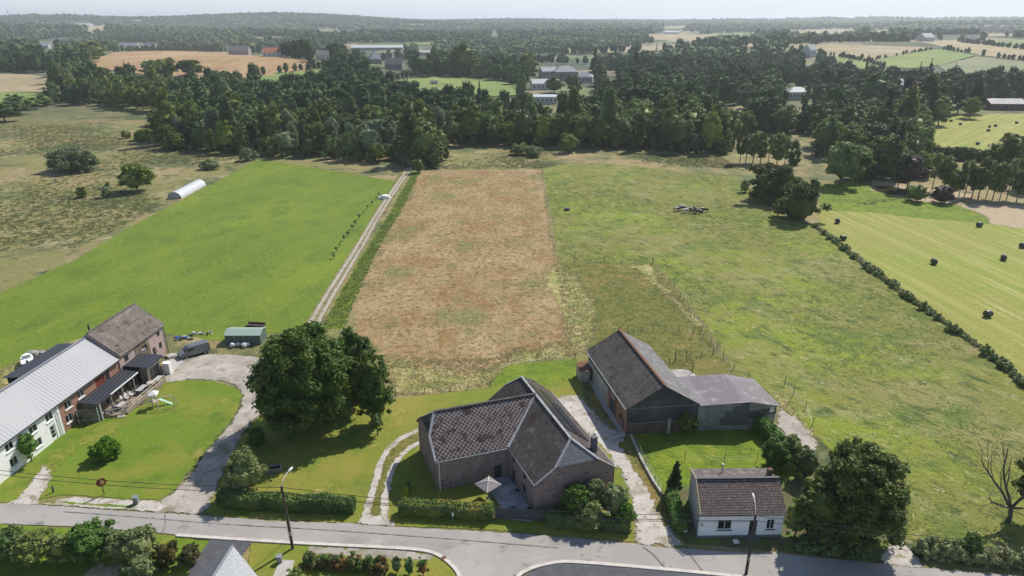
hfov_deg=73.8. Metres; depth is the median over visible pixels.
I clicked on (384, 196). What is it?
covered heap
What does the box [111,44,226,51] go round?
hedgerow
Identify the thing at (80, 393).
window
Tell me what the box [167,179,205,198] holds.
polytunnel
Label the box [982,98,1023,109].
building
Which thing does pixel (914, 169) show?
copper beech
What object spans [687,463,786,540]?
white cottage
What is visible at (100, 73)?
broadleaf tree
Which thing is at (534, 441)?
brick house
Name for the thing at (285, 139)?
willow tree
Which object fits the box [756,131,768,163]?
bare stemmed tree
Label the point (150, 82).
broadleaf tree
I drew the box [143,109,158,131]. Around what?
broadleaf tree
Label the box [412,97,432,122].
broadleaf tree
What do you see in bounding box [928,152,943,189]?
bare stemmed tree
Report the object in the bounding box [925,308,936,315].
boundary bush
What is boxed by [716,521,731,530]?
window
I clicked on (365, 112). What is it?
broadleaf tree
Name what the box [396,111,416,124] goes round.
broadleaf tree
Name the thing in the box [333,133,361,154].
broadleaf tree
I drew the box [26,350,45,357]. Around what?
tarped heap
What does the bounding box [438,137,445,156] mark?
broadleaf tree
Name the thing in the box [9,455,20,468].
window
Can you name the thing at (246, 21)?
woodland
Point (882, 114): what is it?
broadleaf tree
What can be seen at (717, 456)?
post fence
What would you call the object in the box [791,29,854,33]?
field
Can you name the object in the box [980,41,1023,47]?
field
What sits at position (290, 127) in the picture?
willow tree
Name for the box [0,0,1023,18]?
sky
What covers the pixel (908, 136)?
broadleaf tree
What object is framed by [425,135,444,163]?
broadleaf tree
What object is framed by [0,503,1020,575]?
road
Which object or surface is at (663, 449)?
lawn
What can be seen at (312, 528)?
road crack
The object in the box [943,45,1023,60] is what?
hedgerow
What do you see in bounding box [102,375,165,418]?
timber deck
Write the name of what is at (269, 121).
broadleaf tree
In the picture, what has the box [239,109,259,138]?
broadleaf tree
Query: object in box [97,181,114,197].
bush
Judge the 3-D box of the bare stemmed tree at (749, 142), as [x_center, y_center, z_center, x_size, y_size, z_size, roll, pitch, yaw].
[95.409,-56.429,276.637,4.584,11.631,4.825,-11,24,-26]
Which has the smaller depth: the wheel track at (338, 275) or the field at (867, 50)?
the wheel track at (338, 275)
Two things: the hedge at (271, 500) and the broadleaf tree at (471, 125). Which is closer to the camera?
the hedge at (271, 500)
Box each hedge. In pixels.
[215,487,356,514]
[300,550,389,575]
[397,496,493,521]
[546,508,630,534]
[664,487,687,533]
[814,225,1023,386]
[910,534,1023,570]
[933,145,1010,162]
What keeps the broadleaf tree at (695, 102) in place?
on the ground at (22, 263)
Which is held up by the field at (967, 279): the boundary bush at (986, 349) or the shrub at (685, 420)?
the boundary bush at (986, 349)
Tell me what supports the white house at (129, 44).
on the ground at (22, 263)
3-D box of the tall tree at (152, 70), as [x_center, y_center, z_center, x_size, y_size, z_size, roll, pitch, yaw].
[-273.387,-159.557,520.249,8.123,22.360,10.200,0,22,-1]
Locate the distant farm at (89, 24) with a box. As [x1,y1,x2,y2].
[75,23,92,26]
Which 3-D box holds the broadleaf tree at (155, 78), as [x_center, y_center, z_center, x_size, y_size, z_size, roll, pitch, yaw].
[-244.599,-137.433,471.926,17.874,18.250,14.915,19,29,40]
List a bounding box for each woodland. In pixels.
[0,11,1023,34]
[0,25,1023,63]
[0,38,1023,131]
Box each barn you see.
[82,303,168,375]
[586,329,700,434]
[677,374,780,429]
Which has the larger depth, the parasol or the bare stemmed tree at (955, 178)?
the bare stemmed tree at (955, 178)
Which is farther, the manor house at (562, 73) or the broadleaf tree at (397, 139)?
the manor house at (562, 73)
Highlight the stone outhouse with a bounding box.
[575,361,590,382]
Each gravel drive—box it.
[154,353,262,513]
[558,395,681,546]
[776,409,817,449]
[880,542,923,567]
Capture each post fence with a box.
[395,381,488,395]
[627,325,693,334]
[653,259,694,317]
[684,449,758,461]
[723,348,813,425]
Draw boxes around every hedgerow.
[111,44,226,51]
[260,54,335,74]
[395,70,447,78]
[825,51,869,59]
[840,52,885,66]
[872,47,932,59]
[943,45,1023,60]
[957,37,1023,48]
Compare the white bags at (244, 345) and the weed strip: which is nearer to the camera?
the white bags at (244, 345)
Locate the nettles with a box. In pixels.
[325,171,419,327]
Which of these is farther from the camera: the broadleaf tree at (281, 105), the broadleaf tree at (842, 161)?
the broadleaf tree at (281, 105)
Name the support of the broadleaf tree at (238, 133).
on the ground at (22, 263)
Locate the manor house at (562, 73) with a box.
[552,65,578,80]
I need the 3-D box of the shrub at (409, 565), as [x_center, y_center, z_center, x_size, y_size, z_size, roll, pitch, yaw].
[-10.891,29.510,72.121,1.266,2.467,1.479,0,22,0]
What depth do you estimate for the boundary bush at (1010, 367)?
113.59 m
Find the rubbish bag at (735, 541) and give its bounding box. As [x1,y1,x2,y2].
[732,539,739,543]
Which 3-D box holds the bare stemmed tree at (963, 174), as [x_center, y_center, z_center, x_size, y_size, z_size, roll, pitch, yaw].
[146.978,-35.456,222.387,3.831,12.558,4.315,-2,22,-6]
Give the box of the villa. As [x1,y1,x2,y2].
[538,66,555,77]
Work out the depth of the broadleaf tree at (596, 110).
334.33 m
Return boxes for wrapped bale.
[840,235,846,239]
[930,258,937,264]
[976,222,982,226]
[983,310,993,316]
[1000,254,1006,260]
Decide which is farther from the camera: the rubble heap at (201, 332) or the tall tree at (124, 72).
the tall tree at (124, 72)
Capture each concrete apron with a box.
[589,380,629,435]
[671,369,696,376]
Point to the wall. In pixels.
(658, 489)
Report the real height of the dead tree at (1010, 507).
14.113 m
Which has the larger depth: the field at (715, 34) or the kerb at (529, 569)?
the field at (715, 34)
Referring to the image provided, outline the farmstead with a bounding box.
[228,46,251,54]
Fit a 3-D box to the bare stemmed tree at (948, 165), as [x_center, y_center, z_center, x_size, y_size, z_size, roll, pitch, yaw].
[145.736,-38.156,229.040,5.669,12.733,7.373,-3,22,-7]
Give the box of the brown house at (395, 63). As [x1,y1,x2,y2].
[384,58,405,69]
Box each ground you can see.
[0,15,1023,575]
[618,437,671,531]
[662,478,893,564]
[870,180,974,203]
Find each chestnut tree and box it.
[243,320,355,443]
[338,326,375,407]
[351,349,395,416]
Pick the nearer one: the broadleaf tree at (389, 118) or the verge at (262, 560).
the verge at (262, 560)
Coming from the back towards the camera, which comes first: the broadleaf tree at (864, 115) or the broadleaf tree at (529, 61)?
the broadleaf tree at (529, 61)
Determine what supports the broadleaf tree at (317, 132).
on the ground at (22, 263)
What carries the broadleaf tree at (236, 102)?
on the ground at (22, 263)
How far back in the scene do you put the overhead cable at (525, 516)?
71.93 m
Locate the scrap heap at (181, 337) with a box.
[174,335,192,340]
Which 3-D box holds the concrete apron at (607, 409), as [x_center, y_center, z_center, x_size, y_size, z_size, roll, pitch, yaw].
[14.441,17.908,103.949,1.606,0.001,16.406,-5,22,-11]
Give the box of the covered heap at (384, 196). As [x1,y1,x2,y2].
[378,194,389,198]
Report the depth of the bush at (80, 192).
223.37 m
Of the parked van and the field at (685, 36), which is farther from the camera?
the field at (685, 36)
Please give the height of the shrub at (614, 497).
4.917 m
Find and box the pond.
[870,186,908,195]
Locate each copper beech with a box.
[891,154,931,190]
[898,75,924,93]
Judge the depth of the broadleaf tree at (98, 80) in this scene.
484.57 m
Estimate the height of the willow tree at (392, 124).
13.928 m
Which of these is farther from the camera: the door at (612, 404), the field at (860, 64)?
the field at (860, 64)
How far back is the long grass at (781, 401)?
103.28 m
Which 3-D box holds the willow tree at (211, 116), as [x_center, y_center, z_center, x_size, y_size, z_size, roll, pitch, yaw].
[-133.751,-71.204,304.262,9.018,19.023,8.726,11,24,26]
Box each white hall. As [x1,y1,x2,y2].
[530,79,558,89]
[533,94,557,103]
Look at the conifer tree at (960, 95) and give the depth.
414.90 m
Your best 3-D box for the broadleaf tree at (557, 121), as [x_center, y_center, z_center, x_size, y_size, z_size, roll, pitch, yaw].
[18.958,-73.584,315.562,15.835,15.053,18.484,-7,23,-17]
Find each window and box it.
[4,441,15,453]
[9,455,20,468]
[28,423,38,434]
[35,437,43,449]
[45,411,54,423]
[64,399,72,410]
[65,413,74,424]
[77,388,85,399]
[104,370,109,380]
[106,395,113,405]
[115,387,121,398]
[141,344,146,352]
[149,363,159,379]
[522,484,525,495]
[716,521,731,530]
[765,519,774,529]
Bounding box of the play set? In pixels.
[147,391,178,409]
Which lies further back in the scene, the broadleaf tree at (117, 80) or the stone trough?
the broadleaf tree at (117, 80)
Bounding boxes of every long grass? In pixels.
[0,338,80,385]
[384,343,570,395]
[544,269,597,350]
[616,264,706,329]
[770,392,819,441]
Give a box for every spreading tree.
[747,162,803,202]
[773,178,831,219]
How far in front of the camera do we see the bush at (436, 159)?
266.93 m
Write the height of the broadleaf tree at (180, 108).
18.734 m
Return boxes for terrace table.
[115,401,126,410]
[135,384,147,394]
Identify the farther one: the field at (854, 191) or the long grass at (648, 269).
the field at (854, 191)
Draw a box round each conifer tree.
[588,50,598,75]
[633,46,640,65]
[879,87,895,117]
[887,115,898,135]
[891,120,906,178]
[897,107,903,116]
[952,79,967,113]
[965,75,987,107]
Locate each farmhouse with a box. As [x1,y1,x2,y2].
[0,337,119,483]
[802,43,816,57]
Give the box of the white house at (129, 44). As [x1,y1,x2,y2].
[119,42,139,49]
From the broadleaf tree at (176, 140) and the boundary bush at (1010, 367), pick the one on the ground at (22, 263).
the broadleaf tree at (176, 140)
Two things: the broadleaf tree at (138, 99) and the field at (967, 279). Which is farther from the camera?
the broadleaf tree at (138, 99)
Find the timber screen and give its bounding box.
[75,407,99,423]
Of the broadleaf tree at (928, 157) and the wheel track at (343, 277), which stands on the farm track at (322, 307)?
the wheel track at (343, 277)
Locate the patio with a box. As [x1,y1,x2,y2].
[491,476,531,521]
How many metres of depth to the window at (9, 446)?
87.83 m
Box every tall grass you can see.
[0,341,819,445]
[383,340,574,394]
[555,267,707,354]
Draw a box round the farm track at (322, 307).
[307,167,412,321]
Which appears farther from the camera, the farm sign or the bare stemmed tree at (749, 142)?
the bare stemmed tree at (749, 142)
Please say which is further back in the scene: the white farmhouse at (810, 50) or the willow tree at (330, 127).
the white farmhouse at (810, 50)
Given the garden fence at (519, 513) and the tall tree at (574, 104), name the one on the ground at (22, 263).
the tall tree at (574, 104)
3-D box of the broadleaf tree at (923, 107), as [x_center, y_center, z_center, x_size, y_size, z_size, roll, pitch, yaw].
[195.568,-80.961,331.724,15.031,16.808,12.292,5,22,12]
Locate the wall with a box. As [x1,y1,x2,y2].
[630,427,662,494]
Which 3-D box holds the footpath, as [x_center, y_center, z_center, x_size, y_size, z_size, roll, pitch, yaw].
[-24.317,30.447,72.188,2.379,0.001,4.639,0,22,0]
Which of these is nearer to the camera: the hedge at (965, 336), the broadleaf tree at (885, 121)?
the hedge at (965, 336)
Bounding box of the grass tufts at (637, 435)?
[504,359,789,476]
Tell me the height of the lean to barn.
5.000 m
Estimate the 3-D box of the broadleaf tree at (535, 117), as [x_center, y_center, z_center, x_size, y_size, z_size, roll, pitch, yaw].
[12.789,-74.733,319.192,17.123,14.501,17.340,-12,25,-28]
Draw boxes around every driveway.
[189,539,251,575]
[365,433,418,524]
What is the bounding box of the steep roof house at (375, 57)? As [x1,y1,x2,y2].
[368,49,381,63]
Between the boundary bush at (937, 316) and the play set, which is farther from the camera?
the boundary bush at (937, 316)
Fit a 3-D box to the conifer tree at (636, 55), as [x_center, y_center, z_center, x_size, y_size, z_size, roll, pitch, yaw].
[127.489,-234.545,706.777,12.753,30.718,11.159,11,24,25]
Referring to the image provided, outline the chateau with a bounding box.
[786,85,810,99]
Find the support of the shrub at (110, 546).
on the verge at (40, 567)
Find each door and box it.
[49,424,57,440]
[95,373,104,386]
[124,382,129,391]
[494,464,500,477]
[590,367,592,381]
[610,398,614,413]
[748,520,757,533]
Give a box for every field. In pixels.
[0,73,46,91]
[0,92,42,101]
[0,160,395,368]
[88,25,104,32]
[92,51,312,77]
[261,69,320,81]
[350,169,582,394]
[397,76,516,95]
[406,42,433,44]
[543,163,1023,564]
[559,263,734,408]
[568,45,674,51]
[649,33,714,39]
[665,26,684,27]
[668,39,695,41]
[711,33,753,36]
[730,106,742,115]
[789,44,934,59]
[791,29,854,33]
[818,210,1023,376]
[819,180,988,223]
[835,56,878,69]
[876,49,973,67]
[909,40,1023,58]
[932,114,1023,149]
[939,57,1023,73]
[956,203,1023,228]
[974,34,1011,35]
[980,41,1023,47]
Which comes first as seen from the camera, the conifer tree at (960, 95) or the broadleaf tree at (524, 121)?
the broadleaf tree at (524, 121)
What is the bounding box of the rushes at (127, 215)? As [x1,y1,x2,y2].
[0,111,246,251]
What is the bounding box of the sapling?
[368,411,383,434]
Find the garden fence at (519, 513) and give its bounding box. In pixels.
[494,507,544,521]
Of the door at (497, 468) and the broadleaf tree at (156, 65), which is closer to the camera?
the door at (497, 468)
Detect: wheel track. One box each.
[309,167,408,322]
[318,167,412,322]
[360,429,418,518]
[380,442,418,517]
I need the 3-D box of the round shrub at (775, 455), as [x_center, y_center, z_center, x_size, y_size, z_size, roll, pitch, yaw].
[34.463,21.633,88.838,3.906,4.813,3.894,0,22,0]
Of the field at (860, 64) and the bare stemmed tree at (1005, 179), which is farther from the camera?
the field at (860, 64)
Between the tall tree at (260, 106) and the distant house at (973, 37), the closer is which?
the tall tree at (260, 106)
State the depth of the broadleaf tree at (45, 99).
452.52 m
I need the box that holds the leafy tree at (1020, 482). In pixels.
[1011,457,1023,495]
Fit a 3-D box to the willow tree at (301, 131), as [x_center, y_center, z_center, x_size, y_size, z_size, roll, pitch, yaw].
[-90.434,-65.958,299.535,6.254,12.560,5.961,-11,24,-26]
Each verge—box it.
[0,524,208,575]
[53,497,164,510]
[63,501,135,507]
[248,542,455,575]
[308,546,432,559]
[379,170,404,220]
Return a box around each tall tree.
[49,59,62,81]
[55,74,66,102]
[71,81,81,103]
[122,69,127,76]
[146,64,156,78]
[153,87,176,134]
[216,95,236,136]
[256,103,266,136]
[307,106,320,124]
[344,95,358,118]
[394,102,417,159]
[524,94,538,114]
[563,112,572,133]
[565,86,583,115]
[599,87,619,145]
[632,112,647,149]
[662,87,674,100]
[703,94,713,122]
[711,103,722,118]
[723,128,733,150]
[821,115,839,156]
[828,102,840,113]
[846,145,876,179]
[894,85,920,118]
[919,72,943,105]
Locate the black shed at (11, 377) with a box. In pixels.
[3,343,72,383]
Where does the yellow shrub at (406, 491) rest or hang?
on the lawn at (343, 457)
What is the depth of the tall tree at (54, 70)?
488.93 m
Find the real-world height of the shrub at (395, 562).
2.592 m
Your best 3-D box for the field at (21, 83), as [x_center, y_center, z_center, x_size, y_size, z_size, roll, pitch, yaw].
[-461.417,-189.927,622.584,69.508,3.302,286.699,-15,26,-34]
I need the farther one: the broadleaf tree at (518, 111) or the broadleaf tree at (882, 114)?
the broadleaf tree at (518, 111)
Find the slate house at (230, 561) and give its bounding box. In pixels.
[195,545,256,575]
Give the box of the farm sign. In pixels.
[95,478,105,493]
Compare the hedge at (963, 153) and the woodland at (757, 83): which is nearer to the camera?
the hedge at (963, 153)
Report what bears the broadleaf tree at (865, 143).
on the ground at (22, 263)
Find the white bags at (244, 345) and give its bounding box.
[230,342,249,347]
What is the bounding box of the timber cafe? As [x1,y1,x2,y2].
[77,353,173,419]
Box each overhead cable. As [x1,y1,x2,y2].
[0,470,279,487]
[0,474,250,491]
[283,487,753,515]
[284,492,753,520]
[284,493,752,521]
[756,520,1021,550]
[760,516,1023,545]
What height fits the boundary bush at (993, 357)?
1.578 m
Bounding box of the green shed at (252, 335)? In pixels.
[223,327,266,344]
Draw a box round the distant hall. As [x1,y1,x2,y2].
[664,31,678,33]
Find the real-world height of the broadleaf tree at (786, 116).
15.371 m
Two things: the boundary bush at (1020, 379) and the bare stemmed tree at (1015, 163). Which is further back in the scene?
the bare stemmed tree at (1015, 163)
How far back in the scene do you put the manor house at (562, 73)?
640.41 m
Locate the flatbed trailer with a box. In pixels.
[245,322,265,326]
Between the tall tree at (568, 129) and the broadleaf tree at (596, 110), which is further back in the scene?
the broadleaf tree at (596, 110)
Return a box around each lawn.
[0,380,241,502]
[25,421,127,487]
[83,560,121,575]
[206,359,634,541]
[633,425,804,490]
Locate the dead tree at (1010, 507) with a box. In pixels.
[959,411,1023,523]
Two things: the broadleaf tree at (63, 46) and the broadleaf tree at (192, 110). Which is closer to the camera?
the broadleaf tree at (192, 110)
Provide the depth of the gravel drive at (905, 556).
74.67 m
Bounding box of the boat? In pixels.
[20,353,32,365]
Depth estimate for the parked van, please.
119.00 m
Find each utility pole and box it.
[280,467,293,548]
[744,493,756,574]
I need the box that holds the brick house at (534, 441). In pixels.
[416,376,617,512]
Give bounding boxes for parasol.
[475,476,501,499]
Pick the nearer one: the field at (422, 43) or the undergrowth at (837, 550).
the undergrowth at (837, 550)
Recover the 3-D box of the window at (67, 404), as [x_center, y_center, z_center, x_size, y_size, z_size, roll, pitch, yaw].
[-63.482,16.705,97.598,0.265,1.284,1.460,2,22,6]
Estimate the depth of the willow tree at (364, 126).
292.10 m
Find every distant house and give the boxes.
[916,33,934,41]
[963,35,977,40]
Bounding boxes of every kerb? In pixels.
[175,533,460,575]
[516,560,746,575]
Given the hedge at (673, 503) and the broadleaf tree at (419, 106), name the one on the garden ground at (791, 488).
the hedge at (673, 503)
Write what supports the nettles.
on the weed strip
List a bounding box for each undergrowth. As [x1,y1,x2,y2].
[152,120,937,179]
[790,533,872,562]
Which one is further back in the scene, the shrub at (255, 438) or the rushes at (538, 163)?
the rushes at (538, 163)
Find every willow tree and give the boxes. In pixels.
[171,115,186,142]
[202,107,218,139]
[275,131,294,156]
[277,109,299,131]
[285,121,299,153]
[298,123,305,143]
[302,139,314,156]
[325,119,338,144]
[328,116,341,145]
[344,122,353,131]
[359,129,378,150]
[360,123,369,129]
[366,119,386,143]
[374,133,381,143]
[384,120,398,140]
[385,126,395,143]
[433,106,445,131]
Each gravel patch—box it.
[6,465,52,504]
[358,514,394,525]
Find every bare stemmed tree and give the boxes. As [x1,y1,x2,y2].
[736,124,747,162]
[744,134,752,162]
[745,132,760,162]
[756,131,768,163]
[767,134,774,161]
[768,132,786,163]
[780,136,791,164]
[787,139,801,172]
[892,152,908,190]
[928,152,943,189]
[935,155,958,185]
[947,169,962,194]
[958,160,969,197]
[964,159,978,195]
[967,166,982,197]
[971,156,993,199]
[986,160,997,197]
[988,161,1008,199]
[995,163,1013,200]
[1006,158,1021,198]
[1011,169,1023,201]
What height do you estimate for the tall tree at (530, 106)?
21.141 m
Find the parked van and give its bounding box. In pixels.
[177,339,210,358]
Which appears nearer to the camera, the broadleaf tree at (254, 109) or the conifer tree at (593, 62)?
the broadleaf tree at (254, 109)
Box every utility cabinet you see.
[131,495,139,504]
[276,553,282,563]
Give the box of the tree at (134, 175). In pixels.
[116,163,156,190]
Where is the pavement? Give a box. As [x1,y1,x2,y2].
[526,563,710,575]
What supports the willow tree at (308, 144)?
on the ground at (22, 263)
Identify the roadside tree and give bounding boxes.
[794,475,844,542]
[809,435,911,549]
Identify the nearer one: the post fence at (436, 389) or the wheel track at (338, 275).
the post fence at (436, 389)
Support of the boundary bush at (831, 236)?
on the field at (746, 341)
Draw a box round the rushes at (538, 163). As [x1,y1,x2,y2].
[425,148,905,204]
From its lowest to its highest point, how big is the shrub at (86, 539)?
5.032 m
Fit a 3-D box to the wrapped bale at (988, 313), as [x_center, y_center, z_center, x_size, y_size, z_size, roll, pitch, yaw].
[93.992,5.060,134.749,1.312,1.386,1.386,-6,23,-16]
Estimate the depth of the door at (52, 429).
95.15 m
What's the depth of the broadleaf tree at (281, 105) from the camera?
331.68 m
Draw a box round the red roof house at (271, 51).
[262,47,283,56]
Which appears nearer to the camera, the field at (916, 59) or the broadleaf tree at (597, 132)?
the broadleaf tree at (597, 132)
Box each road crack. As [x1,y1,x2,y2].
[64,511,558,547]
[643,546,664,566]
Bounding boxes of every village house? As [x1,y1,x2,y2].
[40,42,51,48]
[315,50,328,59]
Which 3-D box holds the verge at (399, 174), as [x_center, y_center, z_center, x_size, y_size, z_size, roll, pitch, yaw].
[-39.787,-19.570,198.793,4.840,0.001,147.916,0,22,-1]
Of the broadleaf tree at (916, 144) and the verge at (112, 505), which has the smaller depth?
the verge at (112, 505)
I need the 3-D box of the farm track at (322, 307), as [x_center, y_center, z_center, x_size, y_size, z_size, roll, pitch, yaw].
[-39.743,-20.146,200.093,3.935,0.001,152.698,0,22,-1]
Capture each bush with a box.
[43,145,100,172]
[74,186,86,196]
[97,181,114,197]
[121,130,131,137]
[133,128,152,140]
[198,158,220,170]
[238,147,257,159]
[411,158,424,171]
[430,151,442,167]
[510,142,526,153]
[525,145,542,156]
[558,132,579,152]
[739,180,750,190]
[825,234,835,239]
[832,237,840,242]
[838,243,850,248]
[849,252,858,258]
[860,262,871,268]
[866,265,878,272]
[873,268,885,275]
[889,279,900,286]
[898,289,911,295]
[903,294,917,300]
[905,185,928,200]
[917,301,932,309]
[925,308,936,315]
[930,185,959,202]
[933,313,944,319]
[944,323,962,332]
[979,343,994,355]
[987,354,999,359]
[996,356,1012,366]
[1004,364,1017,372]
[1009,372,1022,377]
[1012,374,1023,383]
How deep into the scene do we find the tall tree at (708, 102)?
327.38 m
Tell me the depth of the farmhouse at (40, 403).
95.73 m
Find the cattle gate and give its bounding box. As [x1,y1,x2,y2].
[669,350,693,372]
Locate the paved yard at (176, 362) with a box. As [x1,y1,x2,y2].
[166,357,184,369]
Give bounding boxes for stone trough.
[265,464,281,474]
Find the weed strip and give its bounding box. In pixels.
[326,171,419,328]
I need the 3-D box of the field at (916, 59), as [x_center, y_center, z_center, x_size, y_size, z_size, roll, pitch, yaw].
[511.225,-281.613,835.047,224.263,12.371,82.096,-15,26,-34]
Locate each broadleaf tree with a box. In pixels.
[0,100,24,121]
[2,94,32,111]
[23,97,43,107]
[35,94,52,105]
[42,81,49,96]
[52,43,80,51]
[65,77,80,85]
[72,77,96,103]
[77,40,107,61]
[92,67,109,79]
[92,77,103,85]
[92,82,100,101]
[93,89,106,104]
[97,89,115,107]
[100,84,111,89]
[102,77,112,87]
[106,72,116,80]
[109,82,127,108]
[113,75,123,83]
[122,74,142,83]
[122,80,145,89]
[122,86,145,108]
[130,88,148,109]
[137,59,163,74]
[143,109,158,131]
[144,81,169,100]
[144,86,158,106]
[147,76,167,83]
[148,73,163,79]
[148,79,167,88]
[155,126,177,148]
[157,57,179,72]
[167,132,185,149]
[175,99,197,116]
[176,60,203,72]
[179,115,195,135]
[181,110,205,138]
[183,105,204,113]
[187,107,206,114]
[189,123,204,148]
[195,128,215,151]
[211,120,233,152]
[217,90,247,112]
[231,127,249,147]
[232,120,257,140]
[234,106,249,120]
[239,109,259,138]
[245,103,259,112]
[254,101,283,137]
[260,135,279,151]
[268,99,288,113]
[272,129,281,143]
[283,114,299,133]
[294,107,308,117]
[298,110,323,122]
[299,115,308,127]
[301,121,328,153]
[306,100,317,114]
[315,98,339,115]
[320,107,336,127]
[322,135,337,157]
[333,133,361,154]
[335,113,351,134]
[339,114,363,135]
[351,125,364,147]
[356,105,390,119]
[369,105,388,119]
[370,143,386,162]
[381,115,399,143]
[381,143,392,159]
[391,95,422,118]
[392,136,403,146]
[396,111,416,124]
[401,147,424,161]
[410,121,439,164]
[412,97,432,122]
[417,116,441,136]
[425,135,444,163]
[426,106,443,119]
[436,128,448,146]
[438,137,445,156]
[440,110,458,143]
[446,41,481,76]
[451,103,469,124]
[455,104,485,144]
[478,110,501,142]
[481,122,501,144]
[485,96,507,120]
[492,111,504,139]
[498,120,518,144]
[501,110,517,128]
[503,109,521,115]
[515,109,533,143]
[518,50,538,76]
[531,113,552,135]
[531,117,553,145]
[536,113,566,144]
[540,105,552,113]
[544,75,564,92]
[565,75,582,89]
[566,111,592,138]
[575,99,593,114]
[580,104,593,117]
[585,117,610,147]
[591,100,603,117]
[610,115,636,146]
[614,99,624,113]
[622,97,655,112]
[624,108,647,135]
[626,102,654,119]
[632,118,660,146]
[648,92,678,117]
[651,108,664,142]
[659,106,684,142]
[666,115,693,151]
[676,94,689,114]
[678,106,708,132]
[680,94,706,117]
[686,133,706,152]
[699,111,723,152]
[719,112,741,139]
[722,106,731,115]
[722,115,742,127]
[723,107,740,118]
[739,110,758,126]
[770,104,799,127]
[807,108,843,137]
[811,117,842,146]
[820,140,872,185]
[833,128,867,146]
[838,103,863,124]
[846,121,864,129]
[849,124,872,141]
[854,109,868,121]
[856,128,871,147]
[860,70,890,98]
[860,105,880,118]
[862,120,889,142]
[863,106,890,123]
[870,132,909,177]
[879,117,905,124]
[888,117,918,134]
[890,103,905,116]
[904,131,913,146]
[906,135,925,154]
[909,104,927,113]
[909,123,936,142]
[913,113,932,127]
[918,150,936,168]
[919,110,934,126]
[922,138,933,152]
[929,95,955,125]
[960,96,983,117]
[985,132,1023,161]
[1013,153,1023,178]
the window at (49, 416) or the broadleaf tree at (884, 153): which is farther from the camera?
the broadleaf tree at (884, 153)
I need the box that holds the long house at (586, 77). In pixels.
[578,71,593,82]
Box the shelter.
[430,80,437,83]
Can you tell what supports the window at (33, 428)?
in the farmhouse at (40, 403)
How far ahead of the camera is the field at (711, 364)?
134.26 m
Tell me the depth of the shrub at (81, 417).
99.15 m
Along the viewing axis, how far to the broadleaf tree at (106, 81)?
479.25 m
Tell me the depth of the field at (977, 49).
935.02 m
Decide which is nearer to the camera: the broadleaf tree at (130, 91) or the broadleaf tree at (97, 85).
the broadleaf tree at (130, 91)
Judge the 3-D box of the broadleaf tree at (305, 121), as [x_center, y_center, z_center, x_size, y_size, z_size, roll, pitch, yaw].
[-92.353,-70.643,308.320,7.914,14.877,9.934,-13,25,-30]
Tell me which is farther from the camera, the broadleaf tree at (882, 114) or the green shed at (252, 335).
the broadleaf tree at (882, 114)
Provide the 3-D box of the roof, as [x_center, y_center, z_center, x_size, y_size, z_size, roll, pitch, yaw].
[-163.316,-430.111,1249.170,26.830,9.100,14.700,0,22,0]
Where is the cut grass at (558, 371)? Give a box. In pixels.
[488,359,578,386]
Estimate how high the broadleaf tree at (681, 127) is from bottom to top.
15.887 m
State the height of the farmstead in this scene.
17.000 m
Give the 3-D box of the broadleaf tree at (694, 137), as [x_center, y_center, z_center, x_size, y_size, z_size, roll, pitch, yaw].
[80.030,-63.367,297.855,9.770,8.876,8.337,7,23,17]
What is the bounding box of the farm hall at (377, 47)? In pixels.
[351,45,403,49]
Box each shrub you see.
[0,523,28,558]
[9,527,56,567]
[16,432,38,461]
[43,532,73,563]
[63,516,115,564]
[75,409,83,420]
[87,434,121,461]
[99,528,125,558]
[112,523,159,568]
[120,553,158,575]
[150,539,179,570]
[177,542,201,565]
[221,445,269,490]
[244,426,267,450]
[285,566,301,575]
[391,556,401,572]
[401,487,410,496]
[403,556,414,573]
[415,556,429,574]
[559,481,590,515]
[573,499,604,530]
[587,478,606,510]
[600,482,629,515]
[616,502,637,522]
[676,411,698,432]
[751,414,785,441]
[761,435,791,471]
[783,434,809,462]
[783,498,808,535]
[792,447,821,478]
[959,530,984,552]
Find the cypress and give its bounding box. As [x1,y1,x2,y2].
[665,460,683,490]
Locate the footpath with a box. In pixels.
[273,560,294,575]
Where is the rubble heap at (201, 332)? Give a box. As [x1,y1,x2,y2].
[189,330,212,334]
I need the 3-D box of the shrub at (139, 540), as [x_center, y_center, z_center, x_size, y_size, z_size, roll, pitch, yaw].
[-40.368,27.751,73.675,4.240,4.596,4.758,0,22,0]
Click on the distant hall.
(671, 32)
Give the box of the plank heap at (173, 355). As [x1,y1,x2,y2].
[162,353,184,358]
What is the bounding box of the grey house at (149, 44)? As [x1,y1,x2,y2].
[143,43,156,46]

